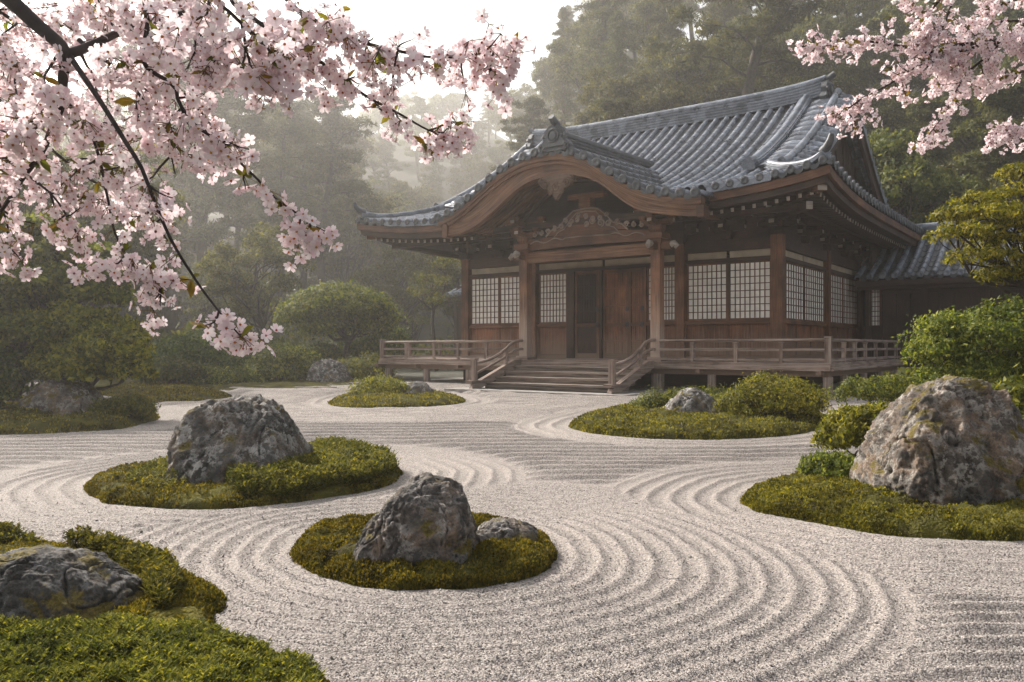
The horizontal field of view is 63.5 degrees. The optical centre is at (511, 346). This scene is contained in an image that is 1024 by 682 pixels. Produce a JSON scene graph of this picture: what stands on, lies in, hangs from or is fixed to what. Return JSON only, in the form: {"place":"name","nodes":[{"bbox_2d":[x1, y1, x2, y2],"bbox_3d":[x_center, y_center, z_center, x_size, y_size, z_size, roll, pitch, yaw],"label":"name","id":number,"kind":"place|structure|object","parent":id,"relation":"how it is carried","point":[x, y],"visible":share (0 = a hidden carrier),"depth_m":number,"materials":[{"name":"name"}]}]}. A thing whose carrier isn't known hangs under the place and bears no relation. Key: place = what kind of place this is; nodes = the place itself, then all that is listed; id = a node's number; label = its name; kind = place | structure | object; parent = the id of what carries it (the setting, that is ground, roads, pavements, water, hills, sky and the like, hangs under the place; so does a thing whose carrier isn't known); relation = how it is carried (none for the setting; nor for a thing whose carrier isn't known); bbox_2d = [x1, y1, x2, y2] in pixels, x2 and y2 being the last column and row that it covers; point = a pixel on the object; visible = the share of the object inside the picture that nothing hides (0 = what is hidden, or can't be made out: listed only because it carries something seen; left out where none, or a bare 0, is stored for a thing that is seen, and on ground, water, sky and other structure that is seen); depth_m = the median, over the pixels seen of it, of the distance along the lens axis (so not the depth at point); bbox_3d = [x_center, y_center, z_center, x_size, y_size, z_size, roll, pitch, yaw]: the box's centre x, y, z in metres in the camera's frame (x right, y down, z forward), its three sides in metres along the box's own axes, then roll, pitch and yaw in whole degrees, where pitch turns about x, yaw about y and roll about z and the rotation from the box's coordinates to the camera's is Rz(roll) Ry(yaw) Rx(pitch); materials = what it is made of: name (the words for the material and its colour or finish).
{"place":"outdoors","nodes":[
{"label":"outdoors","id":0,"kind":"place"},
{"bbox_2d":[76,376,365,390],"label":"moss bank","id":1,"kind":"structure","parent":0,"point":[282,383],"depth_m":25.93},
{"bbox_2d":[146,325,268,370],"bbox_3d":[-11.449,0.169,31.037,5.501,1.956,4.405,0,0,0],"label":"bush","id":2,"kind":"object","parent":1,"relation":"on","point":[192,345],"visible":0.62,"depth_m":29.73,"materials":[{"name":"green plant"}]},
{"bbox_2d":[237,339,322,380],"bbox_3d":[-7.982,0.550,29.153,3.245,1.679,3.319,0,0,0],"label":"bush","id":3,"kind":"object","parent":1,"relation":"on","point":[294,364],"visible":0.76,"depth_m":28.38,"materials":[{"name":"green plant"}]},
{"bbox_2d":[237,338,352,364],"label":"bush","id":4,"kind":"object","parent":1,"relation":"on","point":[329,350],"visible":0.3,"depth_m":32.56,"materials":[{"name":"green plant"}]},
{"bbox_2d":[270,278,410,359],"bbox_3d":[-7.197,-0.907,35.009,5.877,4.063,5.087,0,0,-28],"label":"rounded tree","id":5,"kind":"object","parent":1,"relation":"on","point":[323,308],"visible":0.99,"depth_m":33.78,"materials":[{"name":"green plant"}]},
{"bbox_2d":[337,351,397,378],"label":"bush","id":6,"kind":"object","parent":1,"relation":"on","point":[363,367],"visible":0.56,"depth_m":29.71,"materials":[{"name":"green plant"}]},
{"bbox_2d":[32,35,983,381],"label":"ground","id":7,"kind":"structure","parent":0,"point":[408,175],"depth_m":134.88,"materials":[{"name":"soil"}]},
{"bbox_2d":[0,142,134,269],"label":"broadleaf tree","id":8,"kind":"object","parent":7,"relation":"on","point":[86,220],"visible":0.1,"depth_m":26.66,"materials":[{"name":"green plant"}]},
{"bbox_2d":[19,142,189,308],"bbox_3d":[-18.262,-3.408,35.904,7.979,11.051,8.352,0,0,-25],"label":"broadleaf tree","id":9,"kind":"object","parent":7,"relation":"on","point":[149,251],"visible":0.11,"depth_m":35.69,"materials":[{"name":"green plant"}]},
{"bbox_2d":[94,3,271,337],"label":"pine tree","id":10,"kind":"object","parent":7,"relation":"on","point":[211,230],"visible":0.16,"depth_m":73.50,"materials":[{"name":"green plant"}]},
{"bbox_2d":[146,32,290,335],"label":"pine tree","id":11,"kind":"object","parent":7,"relation":"on","point":[250,124],"visible":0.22,"depth_m":80.41,"materials":[{"name":"green plant"}]},
{"bbox_2d":[179,259,266,330],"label":"broadleaf tree","id":12,"kind":"object","parent":7,"relation":"on","point":[206,307],"visible":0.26,"depth_m":56.83,"materials":[{"name":"green plant"}]},
{"bbox_2d":[193,221,317,344],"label":"broadleaf tree","id":13,"kind":"object","parent":7,"relation":"on","point":[250,301],"visible":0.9,"depth_m":41.98,"materials":[{"name":"green plant"}]},
{"bbox_2d":[226,159,312,320],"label":"pine tree","id":14,"kind":"object","parent":7,"relation":"on","point":[259,206],"visible":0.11,"depth_m":91.31,"materials":[{"name":"green plant"}]},
{"bbox_2d":[226,100,334,323],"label":"pine tree","id":15,"kind":"object","parent":7,"relation":"on","point":[292,129],"visible":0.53,"depth_m":90.47,"materials":[{"name":"green plant"}]},
{"bbox_2d":[262,105,347,289],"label":"pine tree","id":16,"kind":"object","parent":7,"relation":"on","point":[301,146],"visible":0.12,"depth_m":107.13,"materials":[{"name":"green plant"}]},
{"bbox_2d":[261,94,380,285],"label":"pine tree","id":17,"kind":"object","parent":7,"relation":"on","point":[340,128],"visible":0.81,"depth_m":92.14,"materials":[{"name":"green plant"}]},
{"bbox_2d":[286,144,371,272],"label":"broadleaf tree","id":18,"kind":"object","parent":7,"relation":"on","point":[354,173],"visible":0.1,"depth_m":119.26,"materials":[{"name":"green plant"}]},
{"bbox_2d":[286,114,379,190],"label":"broadleaf tree","id":19,"kind":"object","parent":7,"relation":"on","point":[364,144],"visible":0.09,"depth_m":139.06,"materials":[{"name":"green plant"}]},
{"bbox_2d":[299,192,403,334],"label":"broadleaf tree","id":20,"kind":"object","parent":7,"relation":"on","point":[362,253],"visible":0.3,"depth_m":102.53,"materials":[{"name":"green plant"}]},
{"bbox_2d":[323,325,416,359],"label":"bush","id":21,"kind":"object","parent":7,"relation":"on","point":[364,344],"visible":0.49,"depth_m":36.32,"materials":[{"name":"green plant"}]},
{"bbox_2d":[368,134,412,191],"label":"pine tree","id":22,"kind":"object","parent":7,"relation":"on","point":[385,146],"visible":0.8,"depth_m":181.06,"materials":[{"name":"grey plant"}]},
{"bbox_2d":[348,246,440,328],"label":"broadleaf tree","id":23,"kind":"object","parent":7,"relation":"on","point":[376,275],"visible":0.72,"depth_m":64.02,"materials":[{"name":"green plant"}]},
{"bbox_2d":[384,180,442,213],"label":"broadleaf tree","id":24,"kind":"object","parent":7,"relation":"on","point":[424,194],"visible":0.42,"depth_m":155.72,"materials":[{"name":"grey plant"}]},
{"bbox_2d":[398,95,430,180],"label":"pine tree","id":25,"kind":"object","parent":7,"relation":"on","point":[419,109],"visible":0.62,"depth_m":207.67,"materials":[{"name":"grey plant"}]},
{"bbox_2d":[392,296,438,343],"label":"broadleaf tree","id":26,"kind":"object","parent":7,"relation":"on","point":[422,319],"visible":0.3,"depth_m":71.37,"materials":[{"name":"green plant"}]},
{"bbox_2d":[402,257,460,370],"bbox_3d":[-3.626,-1.721,39.149,3.156,5.744,2.728,0,0,-42],"label":"young tree","id":27,"kind":"object","parent":7,"relation":"on","point":[436,300],"visible":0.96,"depth_m":38.92,"materials":[{"name":"green plant"}]},
{"bbox_2d":[417,117,447,206],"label":"cedar tree","id":28,"kind":"object","parent":7,"relation":"on","point":[432,182],"visible":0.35,"depth_m":181.50,"materials":[{"name":"grey plant"}]},
{"bbox_2d":[411,253,460,327],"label":"broadleaf tree","id":29,"kind":"object","parent":7,"relation":"on","point":[451,286],"visible":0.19,"depth_m":61.25,"materials":[{"name":"green plant"}]},
{"bbox_2d":[425,92,461,131],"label":"broadleaf tree","id":30,"kind":"object","parent":7,"relation":"on","point":[443,103],"visible":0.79,"depth_m":260.97,"materials":[{"name":"white plant"}]},
{"bbox_2d":[445,285,462,370],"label":"outbuilding","id":31,"kind":"structure","parent":7,"relation":"on","point":[457,319],"depth_m":45.70,"materials":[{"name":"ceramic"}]},
{"bbox_2d":[444,153,496,195],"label":"broadleaf tree","id":32,"kind":"object","parent":7,"relation":"on","point":[479,171],"visible":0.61,"depth_m":179.91,"materials":[{"name":"grey plant"}]},
{"bbox_2d":[0,34,1018,378],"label":"undergrowth","id":33,"kind":"object","parent":7,"relation":"on","point":[316,340],"visible":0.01,"depth_m":67.99,"materials":[{"name":"green plant"}]},
{"bbox_2d":[488,95,559,171],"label":"pine tree","id":34,"kind":"object","parent":7,"relation":"on","point":[533,109],"visible":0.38,"depth_m":91.21,"materials":[{"name":"green plant"}]},
{"bbox_2d":[497,82,554,119],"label":"broadleaf tree","id":35,"kind":"object","parent":7,"relation":"on","point":[516,96],"visible":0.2,"depth_m":177.27,"materials":[{"name":"green plant"}]},
{"bbox_2d":[528,46,578,109],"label":"broadleaf tree","id":36,"kind":"object","parent":7,"relation":"on","point":[542,71],"visible":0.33,"depth_m":119.43,"materials":[{"name":"green plant"}]},
{"bbox_2d":[537,6,582,128],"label":"cedar tree","id":37,"kind":"object","parent":7,"relation":"on","point":[565,97],"visible":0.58,"depth_m":104.56,"materials":[{"name":"green plant"}]},
{"bbox_2d":[545,19,626,109],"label":"broadleaf tree","id":38,"kind":"object","parent":7,"relation":"on","point":[557,47],"visible":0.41,"depth_m":92.56,"materials":[{"name":"green plant"}]},
{"bbox_2d":[560,0,642,102],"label":"cedar tree","id":39,"kind":"object","parent":7,"relation":"on","point":[602,10],"visible":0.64,"depth_m":85.10,"materials":[{"name":"green plant"}]},
{"bbox_2d":[583,97,639,120],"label":"pine tree","id":40,"kind":"object","parent":7,"relation":"on","point":[610,108],"visible":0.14,"depth_m":53.52,"materials":[{"name":"green plant"}]},
{"bbox_2d":[571,67,655,125],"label":"broadleaf tree","id":41,"kind":"object","parent":7,"relation":"on","point":[638,77],"visible":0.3,"depth_m":66.34,"materials":[{"name":"green plant"}]},
{"bbox_2d":[583,76,702,122],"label":"broadleaf tree","id":42,"kind":"object","parent":7,"relation":"on","point":[660,97],"visible":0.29,"depth_m":61.54,"materials":[{"name":"green plant"}]},
{"bbox_2d":[353,72,938,397],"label":"temple","id":43,"kind":"structure","parent":7,"relation":"on","point":[733,238],"depth_m":25.39,"materials":[{"name":"wood"}]},
{"bbox_2d":[575,270,598,357],"bbox_3d":[2.420,-1.042,26.694,0.900,2.825,0.100,0,0,36],"label":"door","id":44,"kind":"structure","parent":43,"relation":"in","point":[586,282],"depth_m":26.71,"materials":[{"name":"black wood"}]},
{"bbox_2d":[603,269,628,358],"bbox_3d":[3.292,-1.042,26.151,0.930,2.825,0.100,0,0,36],"label":"door","id":45,"kind":"structure","parent":43,"relation":"in","point":[616,281],"depth_m":26.16,"materials":[{"name":"brown wood"}]},
{"bbox_2d":[629,267,643,358],"bbox_3d":[3.864,-1.042,25.652,0.540,2.825,0.100,0,0,36],"label":"door","id":46,"kind":"structure","parent":43,"relation":"in","point":[636,275],"depth_m":25.67,"materials":[{"name":"brown wood"}]},
{"bbox_2d":[623,0,688,59],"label":"broadleaf tree","id":47,"kind":"object","parent":7,"relation":"on","point":[641,9],"visible":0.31,"depth_m":89.71,"materials":[{"name":"green plant"}]},
{"bbox_2d":[637,0,693,90],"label":"cedar tree","id":48,"kind":"object","parent":7,"relation":"on","point":[665,30],"visible":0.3,"depth_m":77.66,"materials":[{"name":"green plant"}]},
{"bbox_2d":[633,37,738,104],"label":"broadleaf tree","id":49,"kind":"object","parent":7,"relation":"on","point":[659,68],"visible":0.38,"depth_m":69.43,"materials":[{"name":"green plant"}]},
{"bbox_2d":[693,0,748,94],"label":"cedar tree","id":50,"kind":"object","parent":7,"relation":"on","point":[729,11],"visible":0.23,"depth_m":89.44,"materials":[{"name":"green plant"}]},
{"bbox_2d":[633,0,864,114],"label":"pine tree","id":51,"kind":"object","parent":7,"relation":"on","point":[755,32],"visible":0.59,"depth_m":61.66,"materials":[{"name":"green plant"}]},
{"bbox_2d":[724,37,794,98],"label":"pine tree","id":52,"kind":"object","parent":7,"relation":"on","point":[769,79],"visible":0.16,"depth_m":68.47,"materials":[{"name":"green plant"}]},
{"bbox_2d":[778,0,879,76],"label":"broadleaf tree","id":53,"kind":"object","parent":7,"relation":"on","point":[832,9],"visible":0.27,"depth_m":79.69,"materials":[{"name":"green plant"}]},
{"bbox_2d":[817,23,898,95],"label":"pine tree","id":54,"kind":"object","parent":7,"relation":"on","point":[847,69],"visible":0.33,"depth_m":67.52,"materials":[{"name":"green plant"}]},
{"bbox_2d":[840,0,947,94],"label":"broadleaf tree","id":55,"kind":"object","parent":7,"relation":"on","point":[872,25],"visible":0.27,"depth_m":70.25,"materials":[{"name":"green plant"}]},
{"bbox_2d":[786,0,1023,154],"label":"cherry tree","id":56,"kind":"object","parent":7,"relation":"on","point":[941,62],"visible":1,"depth_m":4.99,"materials":[{"name":"pink plant"}]},
{"bbox_2d":[854,82,964,140],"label":"broadleaf tree","id":57,"kind":"object","parent":7,"relation":"on","point":[891,112],"visible":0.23,"depth_m":56.64,"materials":[{"name":"green plant"}]},
{"bbox_2d":[867,126,987,223],"bbox_3d":[18.310,-4.176,41.520,9.996,12.777,9.633,0,0,33],"label":"broadleaf tree","id":58,"kind":"object","parent":7,"relation":"on","point":[892,157],"visible":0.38,"depth_m":38.04,"materials":[{"name":"green plant"}]},
{"bbox_2d":[879,0,977,90],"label":"broadleaf tree","id":59,"kind":"object","parent":7,"relation":"on","point":[903,29],"visible":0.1,"depth_m":77.50,"materials":[{"name":"green plant"}]},
{"bbox_2d":[855,216,1023,379],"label":"side building","id":60,"kind":"structure","parent":7,"relation":"on","point":[919,278],"depth_m":28.80,"materials":[{"name":"wood"}]},
{"bbox_2d":[892,95,990,215],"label":"pine tree","id":61,"kind":"object","parent":7,"relation":"on","point":[922,110],"visible":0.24,"depth_m":47.14,"materials":[{"name":"green plant"}]},
{"bbox_2d":[916,51,1014,152],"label":"broadleaf tree","id":62,"kind":"object","parent":7,"relation":"on","point":[972,108],"visible":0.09,"depth_m":59.89,"materials":[{"name":"green plant"}]},
{"bbox_2d":[923,149,1020,205],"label":"broadleaf tree","id":63,"kind":"object","parent":7,"relation":"on","point":[966,168],"visible":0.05,"depth_m":44.52,"materials":[{"name":"green plant"}]},
{"bbox_2d":[949,56,1023,218],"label":"pine tree","id":64,"kind":"object","parent":7,"relation":"on","point":[1006,101],"visible":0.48,"depth_m":39.84,"materials":[{"name":"green plant"}]},
{"bbox_2d":[960,95,1023,170],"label":"broadleaf tree","id":65,"kind":"object","parent":7,"relation":"on","point":[990,116],"visible":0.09,"depth_m":54.43,"materials":[{"name":"green plant"}]},
{"bbox_2d":[0,0,1020,207],"label":"sky","id":66,"kind":"structure","parent":0,"point":[447,21],"materials":[{"name":"white"}]},
{"bbox_2d":[0,380,1023,681],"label":"gravel","id":67,"kind":"structure","parent":0,"point":[496,450],"depth_m":5.13,"materials":[{"name":"gravel"}]},
{"bbox_2d":[0,395,159,434],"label":"moss island","id":68,"kind":"structure","parent":67,"relation":"on","point":[15,418],"depth_m":12.92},
{"bbox_2d":[0,341,43,405],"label":"bush","id":69,"kind":"object","parent":68,"relation":"on","point":[15,374],"visible":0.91,"depth_m":14.56,"materials":[{"name":"green plant"}]},
{"bbox_2d":[18,378,104,415],"bbox_3d":[-7.899,1.115,14.594,1.362,1.138,1.328,0,0,0],"label":"boulder","id":70,"kind":"object","parent":68,"relation":"on","point":[61,397],"visible":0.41,"depth_m":14.20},
{"bbox_2d":[0,209,137,401],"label":"maple","id":71,"kind":"object","parent":68,"relation":"on","point":[52,281],"visible":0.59,"depth_m":15.08,"materials":[{"name":"green plant"}]},
{"bbox_2d":[4,298,160,389],"bbox_3d":[-7.751,0.202,14.979,2.675,2.216,1.980,0,0,24],"label":"bush","id":72,"kind":"object","parent":68,"relation":"on","point":[98,344],"visible":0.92,"depth_m":14.50,"materials":[{"name":"green plant"}]},
{"bbox_2d":[79,391,161,417],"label":"bush","id":73,"kind":"object","parent":68,"relation":"on","point":[137,405],"visible":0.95,"depth_m":13.86,"materials":[{"name":"green plant"}]},
{"bbox_2d":[0,536,330,681],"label":"moss island","id":74,"kind":"structure","parent":67,"relation":"on","point":[198,598],"depth_m":4.01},
{"bbox_2d":[0,521,43,542],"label":"ground cover","id":75,"kind":"object","parent":74,"relation":"on","point":[11,531],"visible":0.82,"depth_m":5.20,"materials":[{"name":"green plant"}]},
{"bbox_2d":[0,544,144,623],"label":"boulder","id":76,"kind":"object","parent":74,"relation":"on","point":[45,581],"visible":0.46,"depth_m":3.79,"materials":[{"name":"stone"}]},
{"bbox_2d":[62,524,183,610],"bbox_3d":[-2.061,1.181,4.535,0.366,0.230,1.818,0,0,-41],"label":"ground cover","id":77,"kind":"object","parent":74,"relation":"on","point":[160,569],"visible":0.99,"depth_m":4.42,"materials":[{"name":"green plant"}]},
{"bbox_2d":[0,610,326,681],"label":"ground cover","id":78,"kind":"object","parent":74,"relation":"on","point":[194,650],"visible":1,"depth_m":3.09,"materials":[{"name":"green plant"}]},
{"bbox_2d":[99,380,231,402],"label":"moss island","id":79,"kind":"structure","parent":67,"relation":"on","point":[158,392],"depth_m":21.58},
{"bbox_2d":[126,354,216,383],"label":"bush","id":80,"kind":"object","parent":79,"relation":"on","point":[171,367],"visible":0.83,"depth_m":26.05,"materials":[{"name":"green plant"}]},
{"bbox_2d":[179,364,270,385],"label":"bush","id":81,"kind":"object","parent":79,"relation":"on","point":[232,375],"visible":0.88,"depth_m":26.78,"materials":[{"name":"green plant"}]},
{"bbox_2d":[83,457,403,509],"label":"moss island","id":82,"kind":"structure","parent":67,"relation":"on","point":[111,486],"depth_m":6.92,"materials":[{"name":"plant"}]},
{"bbox_2d":[125,455,187,489],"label":"ground cover","id":83,"kind":"object","parent":82,"relation":"on","point":[135,470],"visible":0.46,"depth_m":7.38,"materials":[{"name":"green plant"}]},
{"bbox_2d":[164,394,313,484],"bbox_3d":[-2.580,1.052,7.891,1.264,1.204,1.387,0,0,0],"label":"boulder","id":84,"kind":"object","parent":82,"relation":"on","point":[211,439],"visible":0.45,"depth_m":7.49,"materials":[{"name":"stone"}]},
{"bbox_2d":[224,435,401,498],"bbox_3d":[-1.840,1.152,8.264,1.473,0.374,3.016,0,0,0],"label":"ground cover","id":85,"kind":"object","parent":82,"relation":"on","point":[331,459],"visible":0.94,"depth_m":7.34,"materials":[{"name":"green plant"}]},
{"bbox_2d":[0,0,535,356],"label":"cherry tree","id":86,"kind":"object","parent":67,"relation":"on","point":[274,62],"visible":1,"depth_m":2.23,"materials":[{"name":"pink plant"}]},
{"bbox_2d":[306,359,352,381],"bbox_3d":[-6.263,1.014,28.501,1.447,1.235,1.723,0,0,0],"label":"boulder","id":87,"kind":"object","parent":67,"relation":"on","point":[327,370],"visible":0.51,"depth_m":27.95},
{"bbox_2d":[327,389,465,407],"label":"moss island","id":88,"kind":"structure","parent":67,"relation":"on","point":[394,399],"depth_m":18.38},
{"bbox_2d":[344,371,414,394],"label":"bush","id":89,"kind":"object","parent":88,"relation":"on","point":[367,385],"visible":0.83,"depth_m":20.20,"materials":[{"name":"green plant"}]},
{"bbox_2d":[289,511,557,590],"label":"moss island","id":90,"kind":"structure","parent":67,"relation":"on","point":[324,547],"depth_m":4.70,"materials":[{"name":"plant"}]},
{"bbox_2d":[352,472,478,565],"bbox_3d":[-0.582,1.166,5.003,0.754,0.797,0.756,0,0,0],"label":"boulder","id":91,"kind":"object","parent":90,"relation":"on","point":[421,517],"visible":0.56,"depth_m":4.73,"materials":[{"name":"stone"}]},
{"bbox_2d":[476,517,537,542],"bbox_3d":[-0.028,1.261,5.299,0.418,0.323,0.427,0,0,0],"label":"boulder","id":92,"kind":"object","parent":90,"relation":"on","point":[501,528],"visible":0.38,"depth_m":5.20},
{"bbox_2d":[568,395,828,439],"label":"moss island","id":93,"kind":"structure","parent":67,"relation":"on","point":[639,421],"depth_m":12.38,"materials":[{"name":"plant"}]},
{"bbox_2d":[621,383,727,408],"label":"bush","id":94,"kind":"object","parent":93,"relation":"on","point":[651,400],"visible":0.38,"depth_m":15.33,"materials":[{"name":"green plant"}]},
{"bbox_2d":[665,387,721,413],"bbox_3d":[3.157,1.150,14.588,1.100,0.875,1.095,0,0,0],"label":"boulder","id":95,"kind":"object","parent":93,"relation":"on","point":[690,399],"visible":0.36,"depth_m":14.26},
{"bbox_2d":[712,367,836,418],"bbox_3d":[4.396,0.827,13.979,2.074,0.967,2.046,0,0,0],"label":"bush","id":96,"kind":"object","parent":93,"relation":"on","point":[775,394],"visible":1,"depth_m":13.56,"materials":[{"name":"green plant"}]},
{"bbox_2d":[809,400,888,455],"bbox_3d":[3.556,0.939,8.333,1.240,0.823,0.831,0,0,-20],"label":"bush","id":97,"kind":"object","parent":67,"relation":"on","point":[847,426],"visible":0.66,"depth_m":8.14,"materials":[{"name":"green plant"}]},
{"bbox_2d":[823,371,929,405],"bbox_3d":[6.746,0.906,14.937,2.331,0.966,1.371,0,0,-21],"label":"bush","id":98,"kind":"object","parent":67,"relation":"on","point":[887,389],"visible":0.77,"depth_m":14.58,"materials":[{"name":"green plant"}]},
{"bbox_2d":[740,470,1023,540],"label":"moss island","id":99,"kind":"structure","parent":67,"relation":"on","point":[846,502],"depth_m":6.05,"materials":[{"name":"plant"}]},
{"bbox_2d":[796,446,855,477],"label":"bush","id":100,"kind":"object","parent":99,"relation":"on","point":[826,463],"visible":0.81,"depth_m":7.58,"materials":[{"name":"green plant"}]},
{"bbox_2d":[849,374,1023,505],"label":"boulder","id":101,"kind":"object","parent":99,"relation":"on","point":[947,439],"visible":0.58,"depth_m":6.47,"materials":[{"name":"stone"}]},
{"bbox_2d":[891,293,1023,387],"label":"bush","id":102,"kind":"object","parent":67,"relation":"on","point":[998,326],"visible":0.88,"depth_m":10.24,"materials":[{"name":"green plant"}]},
{"bbox_2d":[920,160,1023,298],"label":"maple","id":103,"kind":"object","parent":67,"relation":"on","point":[990,205],"visible":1,"depth_m":11.10,"materials":[{"name":"green plant"}]},
{"bbox_2d":[990,363,1023,419],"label":"bush","id":104,"kind":"object","parent":67,"relation":"on","point":[1014,387],"visible":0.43,"depth_m":8.49,"materials":[{"name":"green plant"}]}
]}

